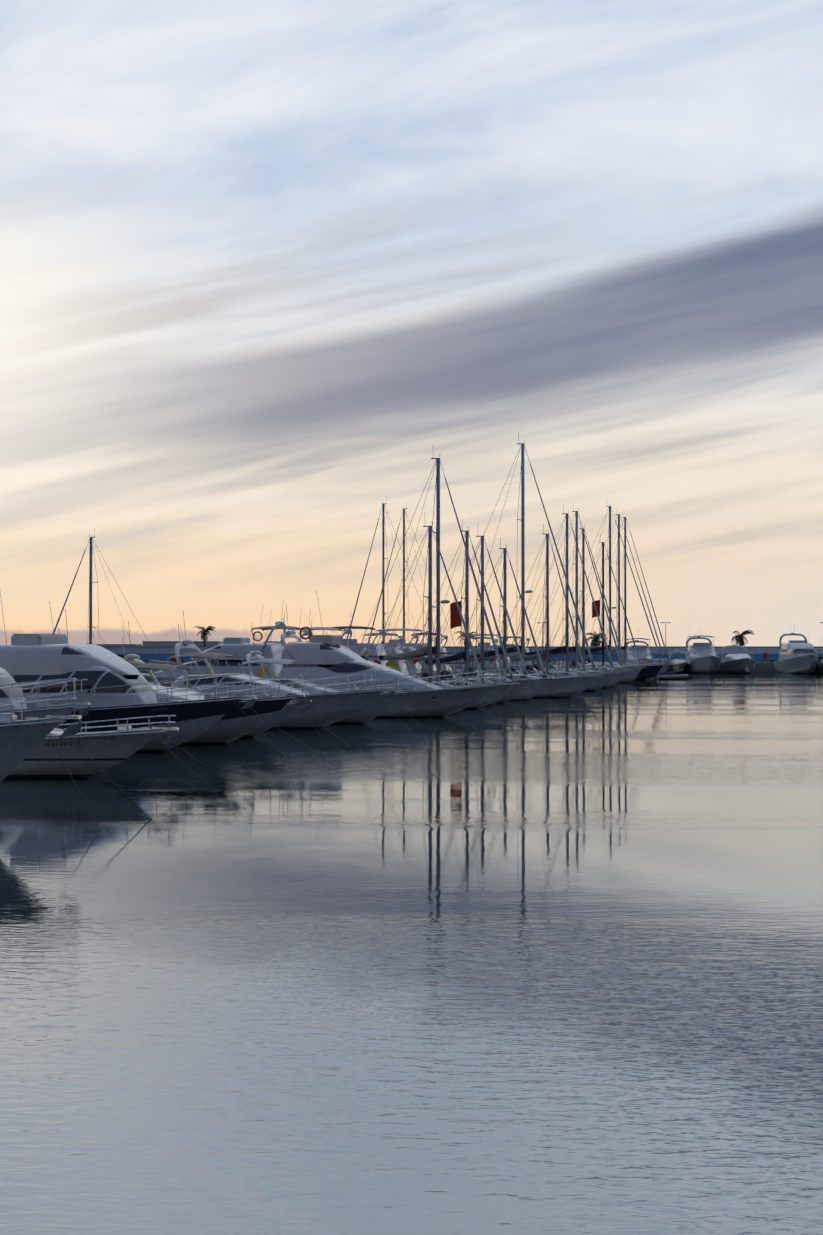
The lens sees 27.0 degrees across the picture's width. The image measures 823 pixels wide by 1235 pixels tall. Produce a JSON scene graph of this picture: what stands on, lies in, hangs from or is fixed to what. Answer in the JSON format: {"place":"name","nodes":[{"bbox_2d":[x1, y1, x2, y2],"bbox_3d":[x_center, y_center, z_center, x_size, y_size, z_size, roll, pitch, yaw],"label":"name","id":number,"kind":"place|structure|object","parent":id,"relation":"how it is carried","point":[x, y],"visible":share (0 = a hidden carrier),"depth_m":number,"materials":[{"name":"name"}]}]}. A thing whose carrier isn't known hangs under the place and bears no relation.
{"place":"outdoors","nodes":[
{"label":"outdoors","id":0,"kind":"place"},
{"bbox_2d":[0,672,822,1234],"bbox_3d":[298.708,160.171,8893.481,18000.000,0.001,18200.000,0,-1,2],"label":"water","id":1,"kind":"structure","parent":0,"point":[554,966],"depth_m":19.03,"materials":[{"name":"grey liquid"}]},
{"bbox_2d":[0,667,115,767],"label":"yacht","id":2,"kind":"object","parent":1,"relation":"on","point":[43,709],"visible":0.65,"depth_m":53.66,"materials":[{"name":"silver metal"}]},
{"bbox_2d":[0,678,151,829],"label":"yacht","id":3,"kind":"object","parent":1,"relation":"on","point":[21,740],"visible":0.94,"depth_m":35.75,"materials":[{"name":"silver metal"}]},
{"bbox_2d":[53,528,175,672],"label":"sailboat","id":4,"kind":"object","parent":1,"relation":"on","point":[90,599],"visible":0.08,"depth_m":150.91,"materials":[{"name":"metal"}]},
{"bbox_2d":[5,715,225,781],"bbox_3d":[-10.942,2.517,48.885,13.779,5.383,3.856,0,-1,17],"label":"yacht","id":5,"kind":"object","parent":1,"relation":"on","point":[103,750],"visible":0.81,"depth_m":47.74,"materials":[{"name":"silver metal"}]},
{"bbox_2d":[0,593,315,755],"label":"yacht","id":6,"kind":"object","parent":1,"relation":"on","point":[114,686],"visible":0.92,"depth_m":59.58,"materials":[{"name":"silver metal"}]},
{"bbox_2d":[49,601,347,747],"bbox_3d":[-8.954,2.429,65.659,15.770,6.150,4.472,0,-1,17],"label":"yacht","id":7,"kind":"object","parent":1,"relation":"on","point":[234,722],"visible":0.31,"depth_m":64.48,"materials":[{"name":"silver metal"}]},
{"bbox_2d":[141,608,285,686],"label":"yacht","id":8,"kind":"object","parent":1,"relation":"on","point":[240,648],"visible":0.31,"depth_m":111.55,"materials":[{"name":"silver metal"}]},
{"bbox_2d":[122,621,333,739],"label":"yacht","id":9,"kind":"object","parent":1,"relation":"on","point":[281,714],"visible":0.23,"depth_m":69.73,"materials":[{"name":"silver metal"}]},
{"bbox_2d":[149,609,312,672],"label":"yacht","id":10,"kind":"object","parent":1,"relation":"on","point":[306,632],"visible":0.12,"depth_m":118.70,"materials":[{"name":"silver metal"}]},
{"bbox_2d":[167,612,425,731],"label":"yacht","id":11,"kind":"object","parent":1,"relation":"on","point":[327,709],"visible":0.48,"depth_m":76.90,"materials":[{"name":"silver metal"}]},
{"bbox_2d":[206,622,436,723],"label":"yacht","id":12,"kind":"object","parent":1,"relation":"on","point":[378,705],"visible":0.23,"depth_m":82.34,"materials":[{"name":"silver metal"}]},
{"bbox_2d":[293,611,380,664],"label":"yacht","id":13,"kind":"object","parent":1,"relation":"on","point":[348,631],"visible":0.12,"depth_m":131.14,"materials":[{"name":"silver metal"}]},
{"bbox_2d":[344,635,398,668],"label":"yacht","id":14,"kind":"object","parent":1,"relation":"on","point":[365,650],"visible":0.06,"depth_m":137.50,"materials":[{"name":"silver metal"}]},
{"bbox_2d":[331,614,414,674],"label":"yacht","id":15,"kind":"object","parent":1,"relation":"on","point":[353,645],"visible":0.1,"depth_m":143.33,"materials":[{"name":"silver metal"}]},
{"bbox_2d":[363,618,424,676],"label":"yacht","id":16,"kind":"object","parent":1,"relation":"on","point":[401,663],"visible":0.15,"depth_m":150.52,"materials":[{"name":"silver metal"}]},
{"bbox_2d":[258,591,538,718],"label":"yacht","id":17,"kind":"object","parent":1,"relation":"on","point":[321,656],"visible":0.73,"depth_m":89.83,"materials":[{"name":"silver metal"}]},
{"bbox_2d":[347,501,449,654],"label":"sailboat","id":18,"kind":"object","parent":1,"relation":"in","point":[383,518],"visible":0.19,"depth_m":186.16,"materials":[{"name":"metal"}]},
{"bbox_2d":[385,623,435,676],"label":"yacht","id":19,"kind":"object","parent":1,"relation":"on","point":[410,666],"visible":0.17,"depth_m":157.17,"materials":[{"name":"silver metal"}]},
{"bbox_2d":[368,505,462,670],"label":"sailboat","id":20,"kind":"object","parent":1,"relation":"in","point":[404,613],"visible":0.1,"depth_m":196.09,"materials":[{"name":"metal"}]},
{"bbox_2d":[376,616,456,673],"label":"yacht","id":21,"kind":"object","parent":1,"relation":"on","point":[418,645],"visible":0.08,"depth_m":164.38,"materials":[{"name":"silver metal"}]},
{"bbox_2d":[410,623,470,675],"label":"yacht","id":22,"kind":"object","parent":1,"relation":"on","point":[443,650],"visible":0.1,"depth_m":172.24,"materials":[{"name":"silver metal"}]},
{"bbox_2d":[370,522,513,711],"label":"sailboat","id":23,"kind":"object","parent":1,"relation":"on","point":[427,649],"visible":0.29,"depth_m":97.87,"materials":[{"name":"metal"}]},
{"bbox_2d":[357,454,533,708],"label":"sailboat","id":24,"kind":"object","parent":1,"relation":"on","point":[485,700],"visible":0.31,"depth_m":102.94,"materials":[{"name":"white plastic"}]},
{"bbox_2d":[386,527,536,704],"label":"sailboat","id":25,"kind":"object","parent":1,"relation":"on","point":[455,619],"visible":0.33,"depth_m":108.79,"materials":[{"name":"metal"}]},
{"bbox_2d":[101,646,822,671],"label":"breakwater wall","id":26,"kind":"structure","parent":1,"relation":"in","point":[765,658],"depth_m":261.80,"materials":[{"name":"concrete"}]},
{"bbox_2d":[96,641,222,645],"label":"shore buildings","id":27,"kind":"structure","parent":26,"relation":"on","point":[173,643],"depth_m":353.81,"materials":[{"name":"concrete"}]},
{"bbox_2d":[193,626,215,645],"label":"palm","id":28,"kind":"object","parent":26,"relation":"on","point":[204,633],"visible":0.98,"depth_m":313.20,"materials":[{"name":"green plant"}]},
{"bbox_2d":[453,631,477,645],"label":"palm","id":29,"kind":"object","parent":26,"relation":"on","point":[470,634],"visible":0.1,"depth_m":264.05,"materials":[{"name":"green plant"}]},
{"bbox_2d":[585,631,606,645],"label":"palm","id":30,"kind":"object","parent":26,"relation":"on","point":[596,637],"visible":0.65,"depth_m":263.37,"materials":[{"name":"green plant"}]},
{"bbox_2d":[662,622,670,661],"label":"lamp post","id":31,"kind":"object","parent":26,"relation":"on","point":[665,637],"visible":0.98,"depth_m":258.25,"materials":[{"name":"grey metal"}]},
{"bbox_2d":[732,630,754,645],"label":"palm","id":32,"kind":"object","parent":26,"relation":"on","point":[738,639],"visible":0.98,"depth_m":262.37,"materials":[{"name":"green plant"}]},
{"bbox_2d":[451,628,514,672],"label":"yacht","id":33,"kind":"object","parent":1,"relation":"on","point":[488,664],"visible":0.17,"depth_m":205.84,"materials":[{"name":"silver metal"}]},
{"bbox_2d":[414,536,552,703],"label":"sailboat","id":34,"kind":"object","parent":1,"relation":"on","point":[504,697],"visible":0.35,"depth_m":114.06,"materials":[{"name":"white wood"}]},
{"bbox_2d":[447,627,530,666],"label":"yacht","id":35,"kind":"object","parent":1,"relation":"on","point":[526,649],"visible":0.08,"depth_m":234.70,"materials":[{"name":"silver metal"}]},
{"bbox_2d":[420,660,560,676],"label":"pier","id":36,"kind":"structure","parent":1,"relation":"in","point":[463,669],"depth_m":179.34,"materials":[{"name":"concrete"}]},
{"bbox_2d":[469,628,519,669],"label":"yacht","id":37,"kind":"object","parent":1,"relation":"on","point":[490,646],"visible":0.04,"depth_m":214.99,"materials":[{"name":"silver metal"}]},
{"bbox_2d":[447,537,565,700],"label":"sailboat","id":38,"kind":"object","parent":1,"relation":"on","point":[527,691],"visible":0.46,"depth_m":119.50,"materials":[{"name":"metal"}]},
{"bbox_2d":[413,433,619,697],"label":"sailboat","id":39,"kind":"object","parent":1,"relation":"on","point":[567,686],"visible":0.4,"depth_m":126.17,"materials":[{"name":"metal"}]},
{"bbox_2d":[478,524,604,693],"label":"sailboat","id":40,"kind":"object","parent":1,"relation":"on","point":[545,653],"visible":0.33,"depth_m":134.69,"materials":[{"name":"white wood"}]},
{"bbox_2d":[490,509,633,690],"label":"sailboat","id":41,"kind":"object","parent":1,"relation":"on","point":[605,678],"visible":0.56,"depth_m":145.41,"materials":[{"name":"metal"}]},
{"bbox_2d":[497,509,640,687],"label":"sailboat","id":42,"kind":"object","parent":1,"relation":"on","point":[613,680],"visible":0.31,"depth_m":156.22,"materials":[{"name":"metal"}]},
{"bbox_2d":[517,525,643,685],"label":"sailboat","id":43,"kind":"object","parent":1,"relation":"on","point":[582,649],"visible":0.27,"depth_m":167.35,"materials":[{"name":"white wood"}]},
{"bbox_2d":[544,542,653,682],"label":"sailboat","id":44,"kind":"object","parent":1,"relation":"on","point":[634,673],"visible":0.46,"depth_m":178.91,"materials":[{"name":"metal"}]},
{"bbox_2d":[544,504,674,679],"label":"sailboat","id":45,"kind":"object","parent":1,"relation":"on","point":[650,671],"visible":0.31,"depth_m":193.70,"materials":[{"name":"metal"}]},
{"bbox_2d":[550,513,672,674],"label":"sailboat","id":46,"kind":"object","parent":1,"relation":"on","point":[617,617],"visible":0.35,"depth_m":211.37,"materials":[{"name":"white wood"}]},
{"bbox_2d":[557,517,678,674],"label":"sailboat","id":47,"kind":"object","parent":1,"relation":"on","point":[626,642],"visible":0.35,"depth_m":229.04,"materials":[{"name":"metal"}]},
{"bbox_2d":[626,630,653,663],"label":"boat","id":48,"kind":"object","parent":1,"relation":"on","point":[644,652],"visible":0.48,"depth_m":248.27,"materials":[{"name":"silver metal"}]},
{"bbox_2d":[655,673,687,678],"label":"tender","id":49,"kind":"object","parent":1,"relation":"on","point":[681,676],"visible":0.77,"depth_m":197.39,"materials":[{"name":"grey rubber"}]},
{"bbox_2d":[667,649,688,672],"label":"boat","id":50,"kind":"object","parent":1,"relation":"on","point":[679,665],"visible":0.62,"depth_m":248.27,"materials":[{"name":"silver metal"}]},
{"bbox_2d":[685,628,720,673],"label":"boat","id":51,"kind":"object","parent":1,"relation":"on","point":[702,657],"visible":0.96,"depth_m":245.49,"materials":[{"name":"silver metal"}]},
{"bbox_2d":[718,640,754,672],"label":"boat","id":52,"kind":"object","parent":1,"relation":"on","point":[738,663],"visible":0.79,"depth_m":245.04,"materials":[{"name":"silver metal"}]},
{"bbox_2d":[774,624,821,673],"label":"boat","id":53,"kind":"object","parent":1,"relation":"on","point":[799,656],"visible":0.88,"depth_m":243.18,"materials":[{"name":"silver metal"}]},
{"bbox_2d":[815,638,822,672],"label":"boat","id":54,"kind":"object","parent":1,"relation":"on","point":[819,663],"visible":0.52,"depth_m":246.88,"materials":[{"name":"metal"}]},
{"bbox_2d":[0,0,822,645],"label":"sky","id":55,"kind":"structure","parent":0,"point":[265,264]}
]}

